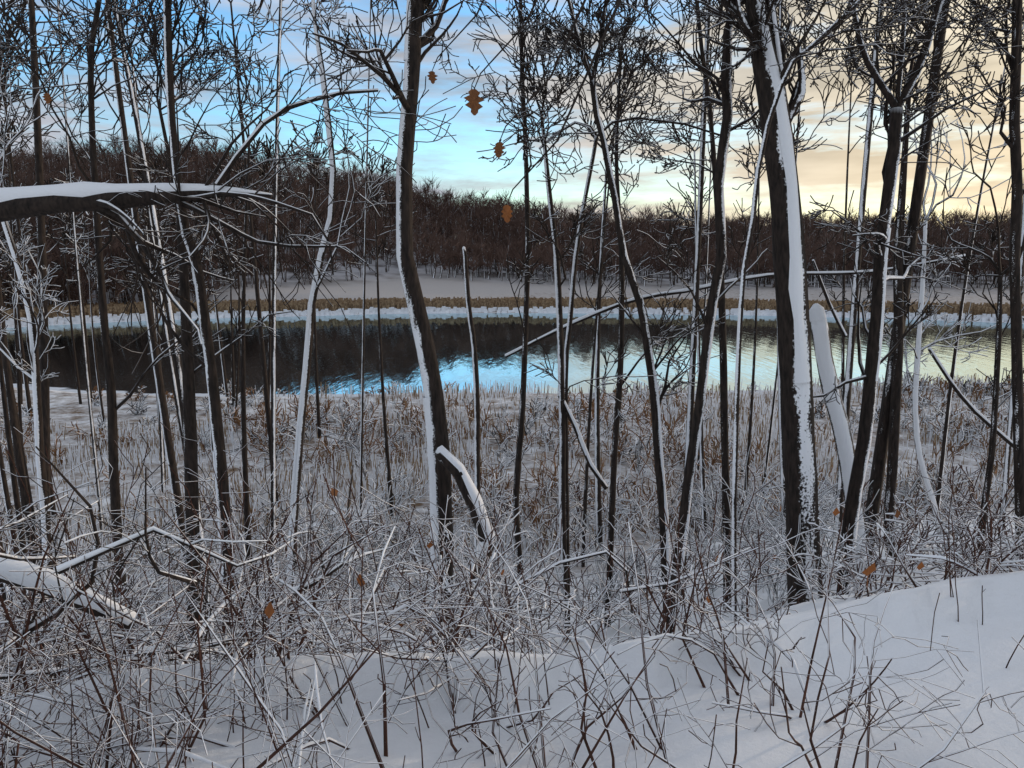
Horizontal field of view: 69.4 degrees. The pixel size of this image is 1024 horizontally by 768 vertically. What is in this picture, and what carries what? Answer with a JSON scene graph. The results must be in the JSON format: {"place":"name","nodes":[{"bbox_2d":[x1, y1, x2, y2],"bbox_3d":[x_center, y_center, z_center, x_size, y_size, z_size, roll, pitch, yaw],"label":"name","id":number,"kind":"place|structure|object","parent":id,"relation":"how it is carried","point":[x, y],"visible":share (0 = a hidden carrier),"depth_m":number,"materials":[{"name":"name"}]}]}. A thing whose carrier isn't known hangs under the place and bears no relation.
{"place":"outdoors","nodes":[
{"label":"outdoors","id":0,"kind":"place"},
{"bbox_2d":[215,88,377,183],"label":"branch","id":1,"kind":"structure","parent":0,"point":[251,135],"depth_m":7.62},
{"bbox_2d":[436,445,495,574],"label":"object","id":2,"kind":"structure","parent":0,"point":[460,467],"depth_m":7.77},
{"bbox_2d":[0,204,1023,767],"bbox_3d":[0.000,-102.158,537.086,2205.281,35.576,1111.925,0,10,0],"label":"snow ground","id":3,"kind":"structure","parent":0,"point":[908,614],"depth_m":3.17,"materials":[{"name":"white snow"}]},
{"bbox_2d":[0,443,29,611],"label":"tree","id":4,"kind":"object","parent":3,"relation":"on","point":[8,506],"visible":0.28,"depth_m":16.64,"materials":[{"name":"brown plant"}]},
{"bbox_2d":[0,234,33,404],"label":"tree","id":5,"kind":"object","parent":3,"relation":"on","point":[9,282],"visible":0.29,"depth_m":46.94,"materials":[{"name":"brown plant"}]},
{"bbox_2d":[0,172,36,415],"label":"tree","id":6,"kind":"object","parent":3,"relation":"on","point":[3,259],"visible":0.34,"depth_m":44.01,"materials":[{"name":"brown plant"}]},
{"bbox_2d":[0,168,37,537],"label":"tree","id":7,"kind":"object","parent":3,"relation":"on","point":[24,457],"visible":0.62,"depth_m":24.72,"materials":[{"name":"brown plant"}]},
{"bbox_2d":[0,179,37,403],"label":"tree","id":8,"kind":"object","parent":3,"relation":"on","point":[20,372],"visible":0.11,"depth_m":48.21,"materials":[{"name":"brown plant"}]},
{"bbox_2d":[0,0,49,619],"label":"tree","id":9,"kind":"object","parent":3,"relation":"on","point":[16,496],"visible":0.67,"depth_m":17.06,"materials":[{"name":"brown plant"}]},
{"bbox_2d":[0,22,56,438],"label":"tree","id":10,"kind":"object","parent":3,"relation":"on","point":[25,106],"visible":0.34,"depth_m":27.22,"materials":[{"name":"brown plant"}]},
{"bbox_2d":[0,0,57,595],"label":"tree","id":11,"kind":"object","parent":3,"relation":"on","point":[17,445],"visible":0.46,"depth_m":15.99,"materials":[{"name":"brown plant"}]},
{"bbox_2d":[0,0,84,517],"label":"tree","id":12,"kind":"object","parent":3,"relation":"on","point":[10,157],"visible":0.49,"depth_m":26.41,"materials":[{"name":"brown plant"}]},
{"bbox_2d":[0,37,99,678],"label":"tree","id":13,"kind":"object","parent":3,"relation":"on","point":[32,324],"visible":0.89,"depth_m":9.99,"materials":[{"name":"brown plant"}]},
{"bbox_2d":[34,429,42,512],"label":"tree trunk","id":14,"kind":"object","parent":13,"relation":"attached to","point":[36,435],"visible":0.74,"depth_m":10.30,"materials":[{"name":"white plant"}]},
{"bbox_2d":[33,172,86,403],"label":"tree","id":15,"kind":"object","parent":3,"relation":"on","point":[63,239],"visible":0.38,"depth_m":47.60,"materials":[{"name":"brown plant"}]},
{"bbox_2d":[0,0,150,687],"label":"tree","id":16,"kind":"object","parent":3,"relation":"on","point":[44,338],"visible":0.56,"depth_m":11.65,"materials":[{"name":"brown plant"}]},
{"bbox_2d":[46,164,109,401],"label":"tree","id":17,"kind":"object","parent":3,"relation":"on","point":[71,282],"visible":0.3,"depth_m":47.67,"materials":[{"name":"brown plant"}]},
{"bbox_2d":[12,0,154,539],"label":"tree","id":18,"kind":"object","parent":3,"relation":"on","point":[45,4],"visible":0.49,"depth_m":22.33,"materials":[{"name":"brown plant"}]},
{"bbox_2d":[59,211,119,421],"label":"tree","id":19,"kind":"object","parent":3,"relation":"on","point":[86,259],"visible":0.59,"depth_m":42.34,"materials":[{"name":"brown plant"}]},
{"bbox_2d":[29,0,185,569],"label":"tree","id":20,"kind":"object","parent":3,"relation":"on","point":[167,434],"visible":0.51,"depth_m":16.70,"materials":[{"name":"brown plant"}]},
{"bbox_2d":[0,0,237,665],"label":"tree","id":21,"kind":"object","parent":3,"relation":"on","point":[113,407],"visible":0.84,"depth_m":8.69,"materials":[{"name":"brown plant"}]},
{"bbox_2d":[47,0,215,648],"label":"tree","id":22,"kind":"object","parent":3,"relation":"on","point":[176,357],"visible":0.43,"depth_m":13.55,"materials":[{"name":"brown plant"}]},
{"bbox_2d":[107,145,174,454],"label":"tree","id":23,"kind":"object","parent":3,"relation":"on","point":[124,276],"visible":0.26,"depth_m":34.16,"materials":[{"name":"brown plant"}]},
{"bbox_2d":[109,166,192,494],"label":"tree","id":24,"kind":"object","parent":3,"relation":"on","point":[171,274],"visible":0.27,"depth_m":29.73,"materials":[{"name":"brown plant"}]},
{"bbox_2d":[122,152,197,474],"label":"tree","id":25,"kind":"object","parent":3,"relation":"on","point":[159,179],"visible":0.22,"depth_m":31.20,"materials":[{"name":"brown plant"}]},
{"bbox_2d":[101,0,229,451],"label":"tree","id":26,"kind":"object","parent":3,"relation":"on","point":[165,328],"visible":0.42,"depth_m":21.91,"materials":[{"name":"brown plant"}]},
{"bbox_2d":[0,62,371,373],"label":"fallen tree","id":27,"kind":"object","parent":3,"relation":"on","point":[111,207],"visible":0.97,"depth_m":7.52,"materials":[{"name":"brown wood"}]},
{"bbox_2d":[0,181,271,201],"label":"snow","id":28,"kind":"structure","parent":27,"relation":"on","point":[80,189],"depth_m":7.50,"materials":[{"name":"white snow"}]},
{"bbox_2d":[89,0,293,659],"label":"tree","id":29,"kind":"object","parent":3,"relation":"on","point":[189,371],"visible":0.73,"depth_m":8.99,"materials":[{"name":"brown plant"}]},
{"bbox_2d":[102,0,281,646],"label":"tree","id":30,"kind":"object","parent":3,"relation":"on","point":[208,364],"visible":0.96,"depth_m":7.83,"materials":[{"name":"brown plant"}]},
{"bbox_2d":[163,0,222,592],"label":"snow","id":31,"kind":"structure","parent":30,"relation":"on","point":[193,275],"depth_m":7.88,"materials":[{"name":"white snow"}]},
{"bbox_2d":[162,202,222,455],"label":"tree","id":32,"kind":"object","parent":3,"relation":"on","point":[175,228],"visible":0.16,"depth_m":34.38,"materials":[{"name":"brown plant"}]},
{"bbox_2d":[175,205,235,396],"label":"tree","id":33,"kind":"object","parent":3,"relation":"on","point":[208,253],"visible":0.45,"depth_m":50.92,"materials":[{"name":"brown plant"}]},
{"bbox_2d":[204,224,250,406],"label":"tree","id":34,"kind":"object","parent":3,"relation":"on","point":[227,237],"visible":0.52,"depth_m":47.06,"materials":[{"name":"brown plant"}]},
{"bbox_2d":[211,154,255,411],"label":"tree","id":35,"kind":"object","parent":3,"relation":"on","point":[238,348],"visible":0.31,"depth_m":41.77,"materials":[{"name":"brown plant"}]},
{"bbox_2d":[192,0,289,506],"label":"tree","id":36,"kind":"object","parent":3,"relation":"on","point":[265,379],"visible":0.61,"depth_m":26.41,"materials":[{"name":"brown plant"}]},
{"bbox_2d":[178,24,309,580],"bbox_3d":[-6.763,-1.327,19.702,3.230,14.917,3.064,0,10,0],"label":"tree","id":37,"kind":"object","parent":3,"relation":"on","point":[246,507],"visible":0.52,"depth_m":19.15,"materials":[{"name":"brown plant"}]},
{"bbox_2d":[240,133,285,399],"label":"tree","id":38,"kind":"object","parent":3,"relation":"on","point":[265,151],"visible":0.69,"depth_m":42.42,"materials":[{"name":"brown plant"}]},
{"bbox_2d":[268,0,367,603],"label":"tree","id":39,"kind":"object","parent":3,"relation":"on","point":[273,398],"visible":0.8,"depth_m":17.25,"materials":[{"name":"brown plant"}]},
{"bbox_2d":[283,120,358,438],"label":"tree","id":40,"kind":"object","parent":3,"relation":"on","point":[315,165],"visible":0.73,"depth_m":37.72,"materials":[{"name":"brown plant"}]},
{"bbox_2d":[243,0,403,652],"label":"tree","id":41,"kind":"object","parent":3,"relation":"on","point":[312,300],"visible":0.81,"depth_m":8.84,"materials":[{"name":"brown plant"}]},
{"bbox_2d":[283,0,328,629],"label":"snow","id":42,"kind":"structure","parent":41,"relation":"attached to","point":[305,364],"depth_m":9.04,"materials":[{"name":"white snow"}]},
{"bbox_2d":[339,139,421,515],"bbox_3d":[-4.778,-1.712,27.414,3.064,13.908,2.224,0,10,0],"label":"tree","id":43,"kind":"object","parent":3,"relation":"on","point":[375,201],"visible":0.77,"depth_m":26.78,"materials":[{"name":"brown plant"}]},
{"bbox_2d":[0,433,763,697],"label":"deadfall branches","id":44,"kind":"object","parent":3,"relation":"on","point":[95,557],"visible":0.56,"depth_m":2.90,"materials":[{"name":"brown plant"}]},
{"bbox_2d":[0,578,136,628],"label":"log","id":45,"kind":"object","parent":44,"relation":"on","point":[95,612],"visible":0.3,"depth_m":3.19,"materials":[{"name":"black wood"}]},
{"bbox_2d":[0,557,136,624],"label":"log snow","id":46,"kind":"structure","parent":45,"relation":"on","point":[8,565],"depth_m":3.17,"materials":[{"name":"white snow"}]},
{"bbox_2d":[326,0,462,550],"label":"tree","id":47,"kind":"object","parent":3,"relation":"on","point":[363,322],"visible":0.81,"depth_m":22.48,"materials":[{"name":"brown plant"}]},
{"bbox_2d":[303,0,488,649],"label":"tree","id":48,"kind":"object","parent":3,"relation":"on","point":[407,97],"visible":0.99,"depth_m":7.73,"materials":[{"name":"brown plant"}]},
{"bbox_2d":[215,13,456,269],"bbox_3d":[-1.843,-2.364,7.362,2.538,2.435,1.872,0,10,0],"label":"tree branch","id":49,"kind":"object","parent":48,"relation":"attached to","point":[249,142],"visible":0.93,"depth_m":7.58,"materials":[{"name":"brown plant"}]},
{"bbox_2d":[404,0,436,645],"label":"snow","id":50,"kind":"structure","parent":48,"relation":"attached to","point":[432,478],"depth_m":8.20,"materials":[{"name":"white snow"}]},
{"bbox_2d":[435,452,495,581],"bbox_3d":[-0.492,1.409,7.868,0.635,1.483,0.174,0,10,0],"label":"trunk","id":51,"kind":"object","parent":3,"relation":"on","point":[446,463],"visible":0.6,"depth_m":7.77,"materials":[{"name":"brown plant"}]},
{"bbox_2d":[462,249,479,624],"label":"tree","id":52,"kind":"object","parent":3,"relation":"on","point":[476,393],"visible":0.64,"depth_m":15.19,"materials":[{"name":"brown plant"}]},
{"bbox_2d":[0,369,1023,552],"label":"snowy marsh shrubs","id":53,"kind":"object","parent":3,"relation":"on","point":[148,421],"visible":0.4,"depth_m":37.78,"materials":[{"name":"white plant"}]},
{"bbox_2d":[0,422,1023,767],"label":"shrubs","id":54,"kind":"object","parent":3,"relation":"on","point":[82,632],"visible":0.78,"depth_m":2.81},
{"bbox_2d":[0,481,1023,767],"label":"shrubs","id":55,"kind":"object","parent":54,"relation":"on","point":[936,557],"depth_m":3.81,"materials":[{"name":"white"}]},
{"bbox_2d":[0,126,1023,311],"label":"forest trees","id":56,"kind":"object","parent":3,"relation":"on","point":[485,232],"visible":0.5,"depth_m":198.69,"materials":[{"name":"brown plant"}]},
{"bbox_2d":[0,296,1023,568],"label":"marsh reeds","id":57,"kind":"object","parent":3,"relation":"on","point":[984,312],"visible":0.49,"depth_m":40.20,"materials":[{"name":"brown"}]},
{"bbox_2d":[0,440,1023,699],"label":"shrubs","id":58,"kind":"object","parent":3,"relation":"on","point":[904,492],"visible":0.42,"depth_m":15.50,"materials":[{"name":"plant"}]},
{"bbox_2d":[0,466,1023,767],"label":"twigs","id":59,"kind":"object","parent":3,"relation":"on","point":[138,734],"visible":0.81,"depth_m":2.73,"materials":[{"name":"brown plant"}]},
{"bbox_2d":[443,0,584,632],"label":"tree","id":60,"kind":"object","parent":3,"relation":"on","point":[524,323],"visible":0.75,"depth_m":10.50,"materials":[{"name":"brown plant"}]},
{"bbox_2d":[469,0,660,642],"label":"tree","id":61,"kind":"object","parent":3,"relation":"on","point":[560,380],"visible":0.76,"depth_m":10.43,"materials":[{"name":"brown plant"}]},
{"bbox_2d":[558,396,607,489],"bbox_3d":[1.089,0.897,11.332,0.795,1.502,0.076,0,10,0],"label":"leaning branch","id":62,"kind":"object","parent":3,"relation":"on","point":[603,485],"visible":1,"depth_m":11.34,"materials":[{"name":"brown plant"}]},
{"bbox_2d":[564,401,607,485],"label":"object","id":63,"kind":"structure","parent":62,"relation":"on","point":[583,445],"depth_m":11.30,"materials":[{"name":"white"}]},
{"bbox_2d":[556,22,670,559],"bbox_3d":[2.726,-1.817,20.408,2.955,14.807,2.906,2,10,12],"label":"tree","id":64,"kind":"object","parent":3,"relation":"on","point":[598,507],"visible":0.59,"depth_m":20.11,"materials":[{"name":"brown plant"}]},
{"bbox_2d":[506,0,730,613],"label":"tree","id":65,"kind":"object","parent":3,"relation":"on","point":[599,14],"visible":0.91,"depth_m":9.61,"materials":[{"name":"brown plant"}]},
{"bbox_2d":[595,86,670,581],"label":"snow","id":66,"kind":"structure","parent":65,"relation":"attached to","point":[662,457],"depth_m":10.23,"materials":[{"name":"white snow"}]},
{"bbox_2d":[485,46,756,633],"bbox_3d":[1.607,-0.124,11.645,3.961,9.600,1.988,0,10,0],"label":"tree","id":67,"kind":"object","parent":3,"relation":"on","point":[571,308],"visible":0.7,"depth_m":11.06,"materials":[{"name":"brown plant"}]},
{"bbox_2d":[553,0,706,627],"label":"tree","id":68,"kind":"object","parent":3,"relation":"on","point":[614,457],"visible":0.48,"depth_m":11.92,"materials":[{"name":"brown plant"}]},
{"bbox_2d":[576,17,690,566],"bbox_3d":[2.916,-1.820,19.654,2.910,14.837,2.126,0,10,0],"label":"tree","id":69,"kind":"object","parent":3,"relation":"on","point":[612,105],"visible":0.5,"depth_m":19.14,"materials":[{"name":"brown plant"}]},
{"bbox_2d":[610,0,745,612],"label":"tree","id":70,"kind":"object","parent":3,"relation":"on","point":[723,392],"visible":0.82,"depth_m":10.40,"materials":[{"name":"brown plant"}]},
{"bbox_2d":[629,0,744,603],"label":"tree","id":71,"kind":"object","parent":3,"relation":"on","point":[690,404],"visible":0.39,"depth_m":12.49,"materials":[{"name":"brown plant"}]},
{"bbox_2d":[637,96,760,542],"bbox_3d":[5.222,-1.569,21.602,3.740,13.097,2.756,0,10,0],"label":"tree","id":72,"kind":"object","parent":3,"relation":"on","point":[701,449],"visible":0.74,"depth_m":20.99,"materials":[{"name":"brown plant"}]},
{"bbox_2d":[666,1,748,478],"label":"tree","id":73,"kind":"object","parent":3,"relation":"on","point":[692,217],"visible":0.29,"depth_m":30.61,"materials":[{"name":"brown plant"}]},
{"bbox_2d":[621,0,823,633],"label":"tree","id":74,"kind":"object","parent":3,"relation":"on","point":[724,101],"visible":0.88,"depth_m":8.75,"materials":[{"name":"brown plant"}]},
{"bbox_2d":[665,0,825,606],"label":"tree","id":75,"kind":"object","parent":3,"relation":"on","point":[798,443],"visible":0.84,"depth_m":8.34,"materials":[{"name":"brown plant"}]},
{"bbox_2d":[758,0,809,382],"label":"snow","id":76,"kind":"structure","parent":75,"relation":"attached to","point":[802,375],"depth_m":8.12,"materials":[{"name":"white snow"}]},
{"bbox_2d":[731,86,802,495],"bbox_3d":[8.695,-2.753,27.915,2.717,15.762,3.161,-9,13,-40],"label":"tree","id":77,"kind":"object","parent":3,"relation":"on","point":[741,114],"visible":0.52,"depth_m":27.50,"materials":[{"name":"brown plant"}]},
{"bbox_2d":[750,0,859,496],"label":"tree","id":78,"kind":"object","parent":3,"relation":"on","point":[799,127],"visible":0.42,"depth_m":27.04,"materials":[{"name":"brown plant"}]},
{"bbox_2d":[776,0,869,560],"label":"tree","id":79,"kind":"object","parent":3,"relation":"on","point":[779,10],"visible":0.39,"depth_m":14.43,"materials":[{"name":"brown plant"}]},
{"bbox_2d":[812,261,846,337],"bbox_3d":[5.981,-1.598,13.936,0.770,1.450,0.061,0,10,0],"label":"lean stick","id":80,"kind":"object","parent":3,"relation":"on","point":[827,299],"visible":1,"depth_m":13.92,"materials":[{"name":"wood"}]},
{"bbox_2d":[809,316,873,581],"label":"tree trunk","id":81,"kind":"object","parent":3,"relation":"on","point":[839,420],"visible":0.64,"depth_m":10.14,"materials":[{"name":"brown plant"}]},
{"bbox_2d":[809,303,825,321],"bbox_3d":[4.131,-0.966,9.988,0.223,0.249,0.210,4,11,22],"label":"snow cap","id":82,"kind":"object","parent":81,"relation":"on","point":[816,310],"visible":1,"depth_m":9.91,"materials":[{"name":"white snow"}]},
{"bbox_2d":[807,0,882,548],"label":"tree","id":83,"kind":"object","parent":3,"relation":"on","point":[852,328],"visible":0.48,"depth_m":15.31,"materials":[{"name":"brown plant"}]},
{"bbox_2d":[731,0,960,620],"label":"tree","id":84,"kind":"object","parent":3,"relation":"on","point":[846,15],"visible":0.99,"depth_m":6.80,"materials":[{"name":"brown plant"}]},
{"bbox_2d":[804,14,900,503],"bbox_3d":[10.441,-3.426,23.920,2.873,16.649,3.044,0,10,0],"label":"tree","id":85,"kind":"object","parent":3,"relation":"on","point":[819,212],"visible":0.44,"depth_m":23.08,"materials":[{"name":"brown plant"}]},
{"bbox_2d":[864,0,948,559],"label":"tree","id":86,"kind":"object","parent":3,"relation":"on","point":[879,459],"visible":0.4,"depth_m":10.95,"materials":[{"name":"brown plant"}]},
{"bbox_2d":[796,0,1022,594],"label":"tree","id":87,"kind":"object","parent":3,"relation":"on","point":[896,99],"visible":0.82,"depth_m":8.65,"materials":[{"name":"brown plant"}]},
{"bbox_2d":[876,0,943,380],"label":"snow","id":88,"kind":"structure","parent":87,"relation":"attached to","point":[882,317],"depth_m":8.89,"materials":[{"name":"white snow"}]},
{"bbox_2d":[841,0,998,559],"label":"tree","id":89,"kind":"object","parent":3,"relation":"on","point":[894,428],"visible":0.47,"depth_m":10.87,"materials":[{"name":"brown plant"}]},
{"bbox_2d":[881,103,1022,546],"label":"tree","id":90,"kind":"object","parent":3,"relation":"on","point":[918,349],"visible":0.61,"depth_m":12.76,"materials":[{"name":"white plant"}]},
{"bbox_2d":[914,222,945,540],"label":"snow","id":91,"kind":"structure","parent":90,"relation":"attached to","point":[921,296],"depth_m":13.03,"materials":[{"name":"white snow"}]},
{"bbox_2d":[903,121,1023,554],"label":"tree","id":92,"kind":"object","parent":3,"relation":"on","point":[995,381],"visible":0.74,"depth_m":11.17,"materials":[{"name":"brown plant"}]},
{"bbox_2d":[928,349,1012,447],"bbox_3d":[7.773,0.367,12.254,1.952,1.937,0.068,0,10,0],"label":"branch","id":93,"kind":"object","parent":3,"relation":"on","point":[971,408],"visible":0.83,"depth_m":12.22,"materials":[{"name":"brown plant"}]},
{"bbox_2d":[928,347,1012,442],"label":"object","id":94,"kind":"structure","parent":93,"relation":"on","point":[969,402],"depth_m":12.21,"materials":[{"name":"white"}]},
{"bbox_2d":[933,0,1023,524],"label":"tree","id":95,"kind":"object","parent":3,"relation":"on","point":[949,397],"visible":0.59,"depth_m":18.71,"materials":[{"name":"brown plant"}]},
{"bbox_2d":[936,0,1023,555],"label":"tree","id":96,"kind":"object","parent":3,"relation":"on","point":[1015,62],"visible":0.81,"depth_m":8.72,"materials":[{"name":"brown plant"}]},
{"bbox_2d":[969,0,1023,536],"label":"tree","id":97,"kind":"object","parent":3,"relation":"on","point":[1006,471],"visible":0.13,"depth_m":15.08,"materials":[{"name":"brown plant"}]},
{"bbox_2d":[27,0,996,626],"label":"oak leaves","id":98,"kind":"object","parent":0,"point":[473,100],"visible":0.86,"depth_m":5.77,"materials":[{"name":"orange plant"}]},
{"bbox_2d":[0,0,1023,237],"label":"sky","id":99,"kind":"structure","parent":0,"point":[821,170],"materials":[{"name":"blue"}]},
{"bbox_2d":[6,312,1023,396],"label":"pond water","id":100,"kind":"structure","parent":0,"point":[498,336],"depth_m":76.44,"materials":[{"name":"liquid"}]},
{"bbox_2d":[505,256,962,357],"bbox_3d":[3.860,-1.346,12.965,7.981,1.806,0.066,0,10,0],"label":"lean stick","id":101,"kind":"object","parent":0,"point":[606,310],"visible":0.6,"depth_m":12.90,"materials":[{"name":"brown plant"}]},
{"bbox_2d":[505,254,965,355],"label":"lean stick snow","id":102,"kind":"structure","parent":101,"relation":"on","point":[647,295],"depth_m":12.89,"materials":[{"name":"white snow"}]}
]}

